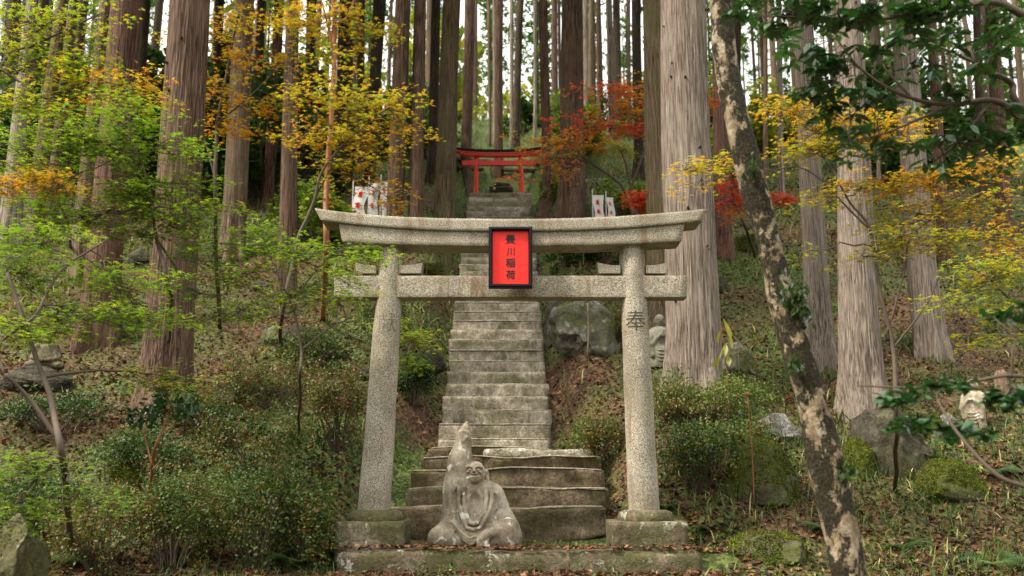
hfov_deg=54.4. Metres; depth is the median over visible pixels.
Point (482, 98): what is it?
hill shrub
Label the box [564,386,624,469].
shrub
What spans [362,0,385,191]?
cedar tree
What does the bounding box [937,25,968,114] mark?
cedar
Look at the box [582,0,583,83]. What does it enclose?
cedar
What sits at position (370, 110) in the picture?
maple tree
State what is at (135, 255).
rock
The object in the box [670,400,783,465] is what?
shrub
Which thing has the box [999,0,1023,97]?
cedar
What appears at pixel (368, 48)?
cedar
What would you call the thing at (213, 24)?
cedar
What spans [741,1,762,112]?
cedar
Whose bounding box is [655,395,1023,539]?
tall bamboo grass
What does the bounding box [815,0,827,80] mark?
cedar
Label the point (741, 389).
shrub
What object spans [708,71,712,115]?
hill shrub
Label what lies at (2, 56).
cedar
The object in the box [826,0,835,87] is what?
cedar
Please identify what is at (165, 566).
leafy plant
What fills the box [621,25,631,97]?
cedar
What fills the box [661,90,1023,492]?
maple tree
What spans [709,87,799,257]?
maple tree
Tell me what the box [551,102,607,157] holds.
hill shrub
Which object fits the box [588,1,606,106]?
cedar
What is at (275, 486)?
shrub
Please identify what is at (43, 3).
cedar tree
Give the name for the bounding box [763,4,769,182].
cedar tree
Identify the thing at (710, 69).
hill shrub
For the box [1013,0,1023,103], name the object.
cedar
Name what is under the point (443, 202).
cedar tree
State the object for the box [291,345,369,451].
shrub
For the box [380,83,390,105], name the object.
hill shrub
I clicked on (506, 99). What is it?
hill shrub
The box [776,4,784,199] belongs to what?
cedar tree
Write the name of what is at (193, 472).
shrub
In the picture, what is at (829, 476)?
leaning tree
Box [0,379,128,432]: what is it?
shrub
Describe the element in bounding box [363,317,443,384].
maple sapling
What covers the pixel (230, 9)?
hill shrub
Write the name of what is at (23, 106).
maple tree
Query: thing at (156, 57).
hill shrub
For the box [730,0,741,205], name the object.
cedar tree
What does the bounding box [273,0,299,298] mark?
cedar tree
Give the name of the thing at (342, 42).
cedar tree
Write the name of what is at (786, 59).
cedar
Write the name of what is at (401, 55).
cedar tree
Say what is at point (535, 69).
cedar tree
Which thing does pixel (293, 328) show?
rock
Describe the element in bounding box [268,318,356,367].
shrub
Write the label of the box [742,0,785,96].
cedar
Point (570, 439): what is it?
rock
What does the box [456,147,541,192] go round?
red torii
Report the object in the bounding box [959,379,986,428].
praying statue
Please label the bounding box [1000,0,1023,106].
cedar
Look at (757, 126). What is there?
hill shrub
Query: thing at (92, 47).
cedar
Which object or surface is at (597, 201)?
prayer banner
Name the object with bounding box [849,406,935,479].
rock
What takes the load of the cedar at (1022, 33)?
on the ground at (410, 434)
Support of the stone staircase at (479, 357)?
on the ground at (410, 434)
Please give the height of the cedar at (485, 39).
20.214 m
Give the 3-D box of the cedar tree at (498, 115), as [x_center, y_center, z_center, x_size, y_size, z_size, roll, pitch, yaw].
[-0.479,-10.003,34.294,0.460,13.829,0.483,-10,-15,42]
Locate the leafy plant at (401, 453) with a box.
[394,426,409,467]
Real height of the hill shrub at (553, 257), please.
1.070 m
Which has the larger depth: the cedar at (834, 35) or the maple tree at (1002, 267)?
the cedar at (834, 35)
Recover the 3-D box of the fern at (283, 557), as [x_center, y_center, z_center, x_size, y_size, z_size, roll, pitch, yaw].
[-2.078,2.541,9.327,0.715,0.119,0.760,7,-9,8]
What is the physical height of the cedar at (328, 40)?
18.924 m
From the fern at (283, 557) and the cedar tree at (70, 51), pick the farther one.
the cedar tree at (70, 51)
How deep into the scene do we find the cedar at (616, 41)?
39.75 m
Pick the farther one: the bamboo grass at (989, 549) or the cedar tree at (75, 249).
the cedar tree at (75, 249)
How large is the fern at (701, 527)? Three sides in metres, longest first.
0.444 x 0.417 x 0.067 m
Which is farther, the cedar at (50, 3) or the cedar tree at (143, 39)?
the cedar at (50, 3)
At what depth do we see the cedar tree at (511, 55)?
38.03 m
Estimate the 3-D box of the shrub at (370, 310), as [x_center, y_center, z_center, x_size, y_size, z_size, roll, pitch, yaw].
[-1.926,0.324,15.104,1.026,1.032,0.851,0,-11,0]
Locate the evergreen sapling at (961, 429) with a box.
[857,300,1023,488]
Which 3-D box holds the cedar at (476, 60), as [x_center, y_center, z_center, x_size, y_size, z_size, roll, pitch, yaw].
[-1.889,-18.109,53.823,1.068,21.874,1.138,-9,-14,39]
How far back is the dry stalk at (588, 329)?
14.54 m
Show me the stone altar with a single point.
(501, 187)
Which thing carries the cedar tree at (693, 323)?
on the ground at (410, 434)
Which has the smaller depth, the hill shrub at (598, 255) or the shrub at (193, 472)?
the shrub at (193, 472)
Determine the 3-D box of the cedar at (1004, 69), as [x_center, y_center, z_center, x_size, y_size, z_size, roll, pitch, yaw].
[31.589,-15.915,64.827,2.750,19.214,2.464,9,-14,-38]
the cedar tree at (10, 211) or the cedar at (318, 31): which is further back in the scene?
the cedar at (318, 31)
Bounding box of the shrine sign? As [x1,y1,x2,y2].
[488,227,532,288]
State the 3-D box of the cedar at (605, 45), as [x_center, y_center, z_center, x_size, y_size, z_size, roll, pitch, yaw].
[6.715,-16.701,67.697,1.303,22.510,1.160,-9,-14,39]
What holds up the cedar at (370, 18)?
on the ground at (410, 434)
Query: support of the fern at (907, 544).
on the ground at (410, 434)
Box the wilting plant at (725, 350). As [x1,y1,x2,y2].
[714,318,733,425]
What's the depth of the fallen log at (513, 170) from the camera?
32.20 m
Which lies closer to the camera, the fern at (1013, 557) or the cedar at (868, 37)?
the fern at (1013, 557)
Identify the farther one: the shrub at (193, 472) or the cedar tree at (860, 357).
the cedar tree at (860, 357)
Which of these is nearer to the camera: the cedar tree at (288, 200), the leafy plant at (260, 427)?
the leafy plant at (260, 427)
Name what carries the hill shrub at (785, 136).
on the ground at (410, 434)
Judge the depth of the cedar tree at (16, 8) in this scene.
29.60 m
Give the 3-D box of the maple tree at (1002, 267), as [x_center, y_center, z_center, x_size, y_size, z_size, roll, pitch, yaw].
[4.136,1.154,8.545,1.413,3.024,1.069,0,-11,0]
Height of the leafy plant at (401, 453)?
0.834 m
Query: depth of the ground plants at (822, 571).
13.82 m
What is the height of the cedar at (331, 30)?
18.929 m
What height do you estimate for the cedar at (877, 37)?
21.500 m
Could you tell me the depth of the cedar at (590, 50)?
51.33 m
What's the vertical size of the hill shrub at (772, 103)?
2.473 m
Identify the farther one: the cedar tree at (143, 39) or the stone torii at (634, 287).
the cedar tree at (143, 39)
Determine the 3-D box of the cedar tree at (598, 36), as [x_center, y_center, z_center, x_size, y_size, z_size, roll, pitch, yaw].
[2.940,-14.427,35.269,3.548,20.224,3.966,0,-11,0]
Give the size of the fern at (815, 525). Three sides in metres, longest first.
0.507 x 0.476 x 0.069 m
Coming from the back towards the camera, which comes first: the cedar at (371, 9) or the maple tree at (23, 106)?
the cedar at (371, 9)
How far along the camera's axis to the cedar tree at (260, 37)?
23.74 m
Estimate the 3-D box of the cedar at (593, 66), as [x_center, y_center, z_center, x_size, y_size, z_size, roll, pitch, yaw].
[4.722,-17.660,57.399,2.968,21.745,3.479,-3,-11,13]
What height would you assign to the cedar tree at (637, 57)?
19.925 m
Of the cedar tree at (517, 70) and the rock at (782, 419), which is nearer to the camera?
the rock at (782, 419)
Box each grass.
[2,429,353,575]
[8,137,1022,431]
[651,363,1023,575]
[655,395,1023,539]
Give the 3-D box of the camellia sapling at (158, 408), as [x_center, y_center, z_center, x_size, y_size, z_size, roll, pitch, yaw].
[-3.486,1.453,9.425,0.637,1.163,2.811,6,-13,-28]
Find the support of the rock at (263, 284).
on the ground at (410, 434)
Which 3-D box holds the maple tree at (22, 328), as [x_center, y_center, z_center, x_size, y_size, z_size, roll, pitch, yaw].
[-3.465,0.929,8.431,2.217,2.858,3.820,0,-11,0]
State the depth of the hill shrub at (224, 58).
27.40 m
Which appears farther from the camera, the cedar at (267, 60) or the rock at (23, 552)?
the cedar at (267, 60)
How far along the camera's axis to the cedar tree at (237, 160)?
19.49 m
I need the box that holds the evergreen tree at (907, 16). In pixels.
[720,0,1023,184]
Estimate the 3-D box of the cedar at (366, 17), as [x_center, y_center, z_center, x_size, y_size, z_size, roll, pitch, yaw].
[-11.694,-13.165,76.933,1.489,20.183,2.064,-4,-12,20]
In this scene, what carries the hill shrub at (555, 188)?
on the ground at (410, 434)
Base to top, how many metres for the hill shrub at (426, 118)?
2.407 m
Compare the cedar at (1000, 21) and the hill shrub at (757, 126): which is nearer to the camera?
the hill shrub at (757, 126)
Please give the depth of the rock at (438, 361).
14.85 m
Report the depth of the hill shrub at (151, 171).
22.50 m
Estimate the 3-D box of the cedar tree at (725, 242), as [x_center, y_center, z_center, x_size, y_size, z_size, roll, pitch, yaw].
[4.180,-10.002,20.516,5.234,20.119,4.036,0,-11,0]
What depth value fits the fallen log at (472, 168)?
31.79 m
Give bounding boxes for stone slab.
[483,448,592,456]
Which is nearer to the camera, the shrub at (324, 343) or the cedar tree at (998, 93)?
the shrub at (324, 343)
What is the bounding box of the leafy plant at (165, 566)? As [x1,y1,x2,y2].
[149,553,199,572]
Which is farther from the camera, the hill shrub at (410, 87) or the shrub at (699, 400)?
the hill shrub at (410, 87)
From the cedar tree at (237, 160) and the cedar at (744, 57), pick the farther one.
the cedar at (744, 57)
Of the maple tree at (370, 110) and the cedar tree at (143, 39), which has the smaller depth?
the maple tree at (370, 110)
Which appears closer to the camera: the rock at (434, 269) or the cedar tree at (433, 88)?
the rock at (434, 269)
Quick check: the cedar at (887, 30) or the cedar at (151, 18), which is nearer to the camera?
the cedar at (887, 30)
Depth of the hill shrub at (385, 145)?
29.24 m
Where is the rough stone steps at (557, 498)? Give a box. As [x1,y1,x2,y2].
[391,446,608,542]
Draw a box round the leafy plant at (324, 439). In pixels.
[304,418,338,448]
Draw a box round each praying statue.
[649,314,665,367]
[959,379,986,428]
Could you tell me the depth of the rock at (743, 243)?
18.94 m
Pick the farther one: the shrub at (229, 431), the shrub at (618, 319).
the shrub at (618, 319)
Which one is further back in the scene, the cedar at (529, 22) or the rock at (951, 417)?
the cedar at (529, 22)
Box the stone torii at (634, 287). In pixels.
[315,208,707,565]
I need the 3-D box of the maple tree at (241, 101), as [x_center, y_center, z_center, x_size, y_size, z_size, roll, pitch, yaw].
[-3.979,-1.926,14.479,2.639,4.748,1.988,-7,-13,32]
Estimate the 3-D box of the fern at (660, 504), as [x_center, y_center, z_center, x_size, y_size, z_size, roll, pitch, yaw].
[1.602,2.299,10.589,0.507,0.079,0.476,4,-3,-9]
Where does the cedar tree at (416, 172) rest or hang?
on the ground at (410, 434)
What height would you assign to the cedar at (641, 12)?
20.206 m
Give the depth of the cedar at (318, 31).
56.11 m
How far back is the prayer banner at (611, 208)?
20.39 m
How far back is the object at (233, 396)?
12.62 m
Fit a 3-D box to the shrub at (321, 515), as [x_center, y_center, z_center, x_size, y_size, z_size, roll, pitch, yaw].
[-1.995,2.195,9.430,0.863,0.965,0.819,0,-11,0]
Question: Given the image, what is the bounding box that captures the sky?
[0,0,1023,118]
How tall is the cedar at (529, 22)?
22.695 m
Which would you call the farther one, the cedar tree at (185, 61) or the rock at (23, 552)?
the cedar tree at (185, 61)
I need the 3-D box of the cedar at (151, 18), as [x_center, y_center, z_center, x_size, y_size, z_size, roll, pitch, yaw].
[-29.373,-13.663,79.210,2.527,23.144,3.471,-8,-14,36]
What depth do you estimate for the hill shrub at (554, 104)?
39.30 m
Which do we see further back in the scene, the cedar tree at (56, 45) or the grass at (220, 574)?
the cedar tree at (56, 45)
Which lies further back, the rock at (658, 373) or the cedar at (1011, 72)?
the cedar at (1011, 72)
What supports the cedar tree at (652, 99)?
on the ground at (410, 434)
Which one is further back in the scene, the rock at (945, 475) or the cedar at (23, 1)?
the cedar at (23, 1)
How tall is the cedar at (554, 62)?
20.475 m
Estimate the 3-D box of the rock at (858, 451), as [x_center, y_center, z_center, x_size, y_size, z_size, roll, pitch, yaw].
[4.007,2.072,11.589,0.505,0.702,0.512,10,-15,-42]
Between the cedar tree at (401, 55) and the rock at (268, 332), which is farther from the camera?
the cedar tree at (401, 55)
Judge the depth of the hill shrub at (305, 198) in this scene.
19.13 m
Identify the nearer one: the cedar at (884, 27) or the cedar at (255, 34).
the cedar at (255, 34)
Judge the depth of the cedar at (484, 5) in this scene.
67.95 m
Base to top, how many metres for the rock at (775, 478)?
1.036 m
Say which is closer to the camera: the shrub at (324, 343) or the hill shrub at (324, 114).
the shrub at (324, 343)
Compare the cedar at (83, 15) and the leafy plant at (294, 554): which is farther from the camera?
the cedar at (83, 15)
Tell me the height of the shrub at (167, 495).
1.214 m
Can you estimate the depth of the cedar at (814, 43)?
32.20 m
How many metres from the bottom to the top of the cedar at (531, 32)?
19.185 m
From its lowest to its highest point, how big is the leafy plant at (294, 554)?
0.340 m
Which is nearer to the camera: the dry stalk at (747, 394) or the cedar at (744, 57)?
the dry stalk at (747, 394)
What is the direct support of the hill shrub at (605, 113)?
on the ground at (410, 434)
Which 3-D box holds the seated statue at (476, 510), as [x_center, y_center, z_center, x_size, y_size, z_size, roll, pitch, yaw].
[-0.364,1.961,9.896,0.928,1.261,0.592,0,-11,0]
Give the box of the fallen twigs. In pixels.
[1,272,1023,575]
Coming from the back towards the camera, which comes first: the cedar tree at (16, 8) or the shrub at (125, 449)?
the cedar tree at (16, 8)
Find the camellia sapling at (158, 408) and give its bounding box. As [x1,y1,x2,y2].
[126,373,205,491]
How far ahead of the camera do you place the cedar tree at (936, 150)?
18.89 m
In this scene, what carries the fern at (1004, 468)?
on the ground at (410, 434)
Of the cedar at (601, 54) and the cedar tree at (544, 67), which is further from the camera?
the cedar at (601, 54)
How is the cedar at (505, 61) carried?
on the ground at (410, 434)
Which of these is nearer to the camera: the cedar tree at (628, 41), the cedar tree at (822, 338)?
the cedar tree at (822, 338)
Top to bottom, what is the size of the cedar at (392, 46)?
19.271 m
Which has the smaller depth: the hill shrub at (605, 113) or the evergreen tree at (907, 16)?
the evergreen tree at (907, 16)
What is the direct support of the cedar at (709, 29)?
on the ground at (410, 434)
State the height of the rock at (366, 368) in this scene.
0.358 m
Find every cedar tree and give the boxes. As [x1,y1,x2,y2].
[0,0,21,171]
[0,0,37,248]
[24,0,68,234]
[25,0,48,182]
[46,0,78,222]
[66,0,110,279]
[70,0,141,354]
[126,0,150,223]
[126,0,209,431]
[207,0,223,184]
[218,0,253,261]
[247,0,266,197]
[261,0,283,207]
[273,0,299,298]
[303,0,316,175]
[333,0,355,183]
[355,0,364,170]
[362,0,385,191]
[386,0,410,216]
[406,0,425,253]
[424,0,440,183]
[431,0,460,217]
[460,0,474,198]
[487,0,490,146]
[491,0,503,178]
[492,0,495,146]
[509,0,513,146]
[510,0,523,148]
[533,0,536,147]
[539,0,552,218]
[554,0,586,218]
[583,0,587,117]
[596,0,600,130]
[606,0,615,139]
[626,0,632,140]
[631,0,644,180]
[643,0,665,329]
[655,0,725,421]
[712,53,736,260]
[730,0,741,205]
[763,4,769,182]
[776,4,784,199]
[792,0,837,374]
[833,0,888,423]
[868,0,882,181]
[890,0,954,364]
[926,0,952,266]
[973,6,987,201]
[985,6,1016,235]
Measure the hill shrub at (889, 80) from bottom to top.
3.162 m
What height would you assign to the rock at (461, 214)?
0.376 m
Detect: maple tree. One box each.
[0,0,190,136]
[0,82,259,341]
[0,166,91,248]
[0,215,229,552]
[135,218,404,439]
[149,0,338,328]
[256,0,404,320]
[266,44,446,350]
[492,69,645,266]
[616,189,649,214]
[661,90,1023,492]
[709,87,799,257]
[908,246,1023,353]
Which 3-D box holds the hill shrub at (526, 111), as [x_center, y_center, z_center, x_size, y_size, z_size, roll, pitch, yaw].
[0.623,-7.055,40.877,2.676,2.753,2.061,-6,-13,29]
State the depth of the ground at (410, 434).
14.10 m
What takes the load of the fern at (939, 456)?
on the ground at (410, 434)
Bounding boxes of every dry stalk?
[586,301,588,356]
[746,392,754,508]
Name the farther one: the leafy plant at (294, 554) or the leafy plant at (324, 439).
the leafy plant at (324, 439)
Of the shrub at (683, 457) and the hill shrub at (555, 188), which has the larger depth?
the hill shrub at (555, 188)
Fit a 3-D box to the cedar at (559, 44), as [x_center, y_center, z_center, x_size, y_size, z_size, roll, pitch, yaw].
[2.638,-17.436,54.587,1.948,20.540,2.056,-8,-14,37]
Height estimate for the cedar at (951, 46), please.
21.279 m
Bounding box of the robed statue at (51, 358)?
[24,335,64,370]
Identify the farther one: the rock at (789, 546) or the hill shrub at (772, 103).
the hill shrub at (772, 103)
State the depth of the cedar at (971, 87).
56.51 m
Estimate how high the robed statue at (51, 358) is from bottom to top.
0.501 m
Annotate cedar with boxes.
[0,0,5,63]
[0,0,6,92]
[4,0,24,52]
[42,0,53,92]
[73,0,88,58]
[75,5,92,50]
[84,0,98,62]
[87,0,99,56]
[148,1,160,48]
[151,0,162,72]
[151,0,163,87]
[210,0,233,25]
[212,0,214,55]
[252,0,257,70]
[252,0,273,68]
[254,0,273,62]
[266,0,270,65]
[304,0,321,87]
[322,0,338,69]
[326,0,336,89]
[352,0,388,110]
[364,0,392,84]
[364,13,367,73]
[365,1,393,74]
[366,0,388,27]
[385,16,394,81]
[386,0,392,89]
[425,0,431,96]
[473,0,491,116]
[475,0,477,120]
[478,0,516,60]
[478,2,509,117]
[479,8,508,117]
[503,0,525,116]
[514,17,529,94]
[521,0,557,108]
[522,0,550,107]
[548,0,558,99]
[551,0,558,123]
[557,0,560,104]
[561,6,606,58]
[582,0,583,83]
[588,0,592,94]
[588,0,605,106]
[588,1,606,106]
[588,2,603,94]
[600,0,603,112]
[604,2,621,96]
[613,0,622,135]
[620,4,632,104]
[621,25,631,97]
[624,0,642,36]
[706,0,711,84]
[707,3,711,49]
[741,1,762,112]
[741,25,752,101]
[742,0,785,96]
[745,22,769,116]
[767,0,776,117]
[782,38,791,93]
[788,21,794,90]
[812,0,823,159]
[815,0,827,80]
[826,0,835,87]
[831,0,836,80]
[863,0,881,44]
[872,0,886,127]
[877,0,890,43]
[879,0,927,89]
[881,0,892,52]
[883,0,892,73]
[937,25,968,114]
[938,0,971,121]
[938,23,963,98]
[942,16,965,94]
[944,10,952,85]
[954,16,973,114]
[965,9,1001,96]
[965,16,973,120]
[981,6,989,96]
[982,10,1016,120]
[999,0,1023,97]
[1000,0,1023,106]
[1011,0,1023,95]
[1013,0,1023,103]
[1017,0,1023,65]
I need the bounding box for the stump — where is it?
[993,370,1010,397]
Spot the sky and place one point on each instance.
(506, 52)
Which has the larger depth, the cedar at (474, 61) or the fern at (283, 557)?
the cedar at (474, 61)
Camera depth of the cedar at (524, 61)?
76.92 m
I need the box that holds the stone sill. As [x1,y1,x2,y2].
[336,547,703,574]
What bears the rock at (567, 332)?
on the ground at (410, 434)
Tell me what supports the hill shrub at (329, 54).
on the ground at (410, 434)
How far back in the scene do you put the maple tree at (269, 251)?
9.30 m
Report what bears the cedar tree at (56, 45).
on the ground at (410, 434)
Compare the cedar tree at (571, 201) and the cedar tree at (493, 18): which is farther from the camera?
the cedar tree at (493, 18)
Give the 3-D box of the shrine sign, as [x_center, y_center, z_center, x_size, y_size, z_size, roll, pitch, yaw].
[-0.015,-0.295,10.040,0.439,0.624,0.205,0,-11,0]
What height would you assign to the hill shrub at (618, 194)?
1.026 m
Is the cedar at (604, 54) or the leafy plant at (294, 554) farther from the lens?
the cedar at (604, 54)
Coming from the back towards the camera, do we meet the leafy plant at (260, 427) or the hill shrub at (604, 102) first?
the hill shrub at (604, 102)
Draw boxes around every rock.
[0,365,76,391]
[0,513,51,575]
[103,460,142,499]
[127,248,149,264]
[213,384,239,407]
[249,280,267,289]
[259,325,293,344]
[289,323,317,338]
[359,362,369,380]
[421,345,446,374]
[423,263,444,275]
[457,211,465,218]
[543,301,564,350]
[546,301,620,357]
[566,428,604,453]
[652,368,661,378]
[718,276,730,293]
[721,432,801,507]
[722,341,757,375]
[725,530,808,566]
[733,233,757,252]
[756,412,801,440]
[841,436,876,478]
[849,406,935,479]
[913,458,990,502]
[920,412,950,430]
[940,413,955,425]
[962,268,988,282]
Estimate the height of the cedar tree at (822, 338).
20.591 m
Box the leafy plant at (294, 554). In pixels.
[284,540,311,570]
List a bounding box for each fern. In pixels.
[51,544,114,567]
[248,552,324,568]
[278,542,334,560]
[659,502,686,509]
[688,522,730,530]
[797,521,821,529]
[879,538,934,550]
[926,454,951,458]
[950,550,1023,571]
[972,465,1022,475]
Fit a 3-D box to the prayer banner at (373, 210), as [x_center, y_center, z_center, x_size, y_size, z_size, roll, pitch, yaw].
[-2.751,-1.559,19.843,0.254,1.385,0.055,-1,-11,3]
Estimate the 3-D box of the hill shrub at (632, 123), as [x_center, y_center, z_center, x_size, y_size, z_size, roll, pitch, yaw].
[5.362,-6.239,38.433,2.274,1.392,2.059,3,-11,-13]
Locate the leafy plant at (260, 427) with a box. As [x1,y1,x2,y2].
[239,414,262,442]
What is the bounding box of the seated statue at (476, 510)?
[427,421,521,550]
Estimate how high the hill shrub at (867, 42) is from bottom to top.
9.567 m
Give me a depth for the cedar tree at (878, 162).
25.99 m
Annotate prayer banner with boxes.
[352,181,369,213]
[368,177,380,214]
[380,175,386,215]
[592,189,604,216]
[605,191,614,216]
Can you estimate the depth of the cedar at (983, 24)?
44.59 m
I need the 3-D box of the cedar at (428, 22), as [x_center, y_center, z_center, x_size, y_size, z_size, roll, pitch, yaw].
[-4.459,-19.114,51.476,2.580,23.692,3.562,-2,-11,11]
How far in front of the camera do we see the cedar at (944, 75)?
64.74 m
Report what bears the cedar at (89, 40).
on the ground at (410, 434)
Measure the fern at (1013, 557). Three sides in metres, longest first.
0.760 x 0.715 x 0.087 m
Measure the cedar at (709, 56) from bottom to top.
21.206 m
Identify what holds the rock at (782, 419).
on the ground at (410, 434)
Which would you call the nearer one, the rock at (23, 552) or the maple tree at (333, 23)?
the rock at (23, 552)
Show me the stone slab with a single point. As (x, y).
(511, 452)
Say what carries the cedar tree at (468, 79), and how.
on the ground at (410, 434)
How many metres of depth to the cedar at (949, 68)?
66.76 m
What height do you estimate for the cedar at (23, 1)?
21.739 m
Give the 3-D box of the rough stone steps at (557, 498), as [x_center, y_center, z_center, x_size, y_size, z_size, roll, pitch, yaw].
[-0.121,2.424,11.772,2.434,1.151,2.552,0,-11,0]
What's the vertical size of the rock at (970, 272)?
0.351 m
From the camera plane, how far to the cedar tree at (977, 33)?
23.70 m
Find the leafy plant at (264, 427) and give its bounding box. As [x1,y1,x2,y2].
[244,414,285,439]
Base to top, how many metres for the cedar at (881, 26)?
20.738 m
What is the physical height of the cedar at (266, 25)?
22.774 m
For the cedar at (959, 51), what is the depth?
76.33 m
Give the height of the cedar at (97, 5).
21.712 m
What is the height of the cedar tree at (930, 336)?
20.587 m
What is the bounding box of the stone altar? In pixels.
[489,182,512,192]
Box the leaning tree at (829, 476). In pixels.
[709,0,866,575]
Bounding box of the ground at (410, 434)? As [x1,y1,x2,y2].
[0,120,1023,575]
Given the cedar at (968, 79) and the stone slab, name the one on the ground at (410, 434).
the cedar at (968, 79)
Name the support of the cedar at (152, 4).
on the ground at (410, 434)
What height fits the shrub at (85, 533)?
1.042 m
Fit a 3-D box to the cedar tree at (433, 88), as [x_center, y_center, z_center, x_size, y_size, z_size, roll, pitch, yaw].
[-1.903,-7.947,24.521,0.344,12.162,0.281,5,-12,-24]
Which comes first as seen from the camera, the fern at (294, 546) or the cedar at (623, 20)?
the fern at (294, 546)
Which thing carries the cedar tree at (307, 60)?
on the ground at (410, 434)
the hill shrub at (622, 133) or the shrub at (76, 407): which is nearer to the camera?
the shrub at (76, 407)
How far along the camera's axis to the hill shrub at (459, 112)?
44.17 m
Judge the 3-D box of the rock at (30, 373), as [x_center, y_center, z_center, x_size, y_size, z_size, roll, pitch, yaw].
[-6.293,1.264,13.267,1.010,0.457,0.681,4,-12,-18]
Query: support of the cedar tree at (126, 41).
on the ground at (410, 434)
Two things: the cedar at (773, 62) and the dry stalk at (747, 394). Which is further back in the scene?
the cedar at (773, 62)
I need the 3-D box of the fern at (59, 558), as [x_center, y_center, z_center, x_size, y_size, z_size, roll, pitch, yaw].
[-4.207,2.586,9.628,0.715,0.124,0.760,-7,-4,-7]
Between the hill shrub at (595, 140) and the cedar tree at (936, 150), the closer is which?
the cedar tree at (936, 150)
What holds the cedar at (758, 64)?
on the ground at (410, 434)
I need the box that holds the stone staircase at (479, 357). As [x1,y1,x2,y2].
[438,192,551,448]
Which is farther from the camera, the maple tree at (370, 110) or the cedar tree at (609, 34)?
the cedar tree at (609, 34)
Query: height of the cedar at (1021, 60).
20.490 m
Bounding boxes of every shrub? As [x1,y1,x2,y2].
[0,31,89,163]
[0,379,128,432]
[0,459,102,537]
[35,468,176,575]
[37,64,163,200]
[60,43,225,190]
[77,420,214,479]
[98,442,247,574]
[127,462,270,533]
[140,433,344,574]
[145,26,322,168]
[146,382,262,432]
[173,390,340,482]
[196,340,341,410]
[202,62,357,198]
[208,0,305,102]
[255,468,345,569]
[259,109,333,178]
[264,174,356,251]
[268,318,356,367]
[282,33,386,113]
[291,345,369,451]
[314,89,356,157]
[350,98,410,160]
[352,301,418,339]
[364,75,428,154]
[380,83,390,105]
[397,345,438,404]
[405,92,461,158]
[408,7,492,121]
[457,93,481,122]
[503,74,551,121]
[503,88,540,136]
[537,173,587,200]
[542,253,589,275]
[550,84,594,131]
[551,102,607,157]
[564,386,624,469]
[581,252,618,264]
[584,122,605,153]
[589,177,645,215]
[594,91,632,118]
[601,109,643,123]
[605,119,644,139]
[610,303,621,341]
[617,110,644,137]
[631,61,711,116]
[642,80,712,127]
[651,360,790,431]
[654,382,754,426]
[654,416,748,492]
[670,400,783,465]
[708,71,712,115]
[708,74,796,165]
[768,78,792,117]
[770,99,796,142]
[775,122,797,149]
[818,59,962,174]
[863,34,925,98]
[875,95,1023,185]
[939,61,1012,121]
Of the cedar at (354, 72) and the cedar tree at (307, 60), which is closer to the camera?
the cedar tree at (307, 60)
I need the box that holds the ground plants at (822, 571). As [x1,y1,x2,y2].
[0,137,1023,575]
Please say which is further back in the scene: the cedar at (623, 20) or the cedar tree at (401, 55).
the cedar at (623, 20)
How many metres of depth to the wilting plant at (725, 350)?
12.23 m
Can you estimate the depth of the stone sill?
9.21 m
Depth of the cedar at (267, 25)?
67.69 m
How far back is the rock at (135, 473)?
10.74 m
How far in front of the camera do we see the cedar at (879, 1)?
68.98 m
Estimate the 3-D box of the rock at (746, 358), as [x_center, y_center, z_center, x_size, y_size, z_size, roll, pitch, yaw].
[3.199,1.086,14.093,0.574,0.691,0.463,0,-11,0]
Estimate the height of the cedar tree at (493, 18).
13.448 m
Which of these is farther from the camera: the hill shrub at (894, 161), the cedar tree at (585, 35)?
the cedar tree at (585, 35)
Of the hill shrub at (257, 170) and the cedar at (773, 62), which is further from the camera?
the cedar at (773, 62)
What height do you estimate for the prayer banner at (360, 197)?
1.365 m
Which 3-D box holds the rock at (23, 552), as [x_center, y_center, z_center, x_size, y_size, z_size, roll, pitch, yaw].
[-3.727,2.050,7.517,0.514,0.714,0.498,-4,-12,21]
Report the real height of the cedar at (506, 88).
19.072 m
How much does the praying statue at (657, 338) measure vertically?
0.773 m
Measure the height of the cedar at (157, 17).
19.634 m
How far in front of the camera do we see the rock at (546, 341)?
16.14 m
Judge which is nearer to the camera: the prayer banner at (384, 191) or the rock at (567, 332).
the rock at (567, 332)
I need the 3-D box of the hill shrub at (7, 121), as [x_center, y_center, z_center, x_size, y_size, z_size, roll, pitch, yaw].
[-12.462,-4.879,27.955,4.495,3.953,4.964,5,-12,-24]
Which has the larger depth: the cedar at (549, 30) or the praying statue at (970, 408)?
the cedar at (549, 30)
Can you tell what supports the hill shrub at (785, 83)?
on the ground at (410, 434)
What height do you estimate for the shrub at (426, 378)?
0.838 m
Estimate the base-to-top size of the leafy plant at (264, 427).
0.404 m

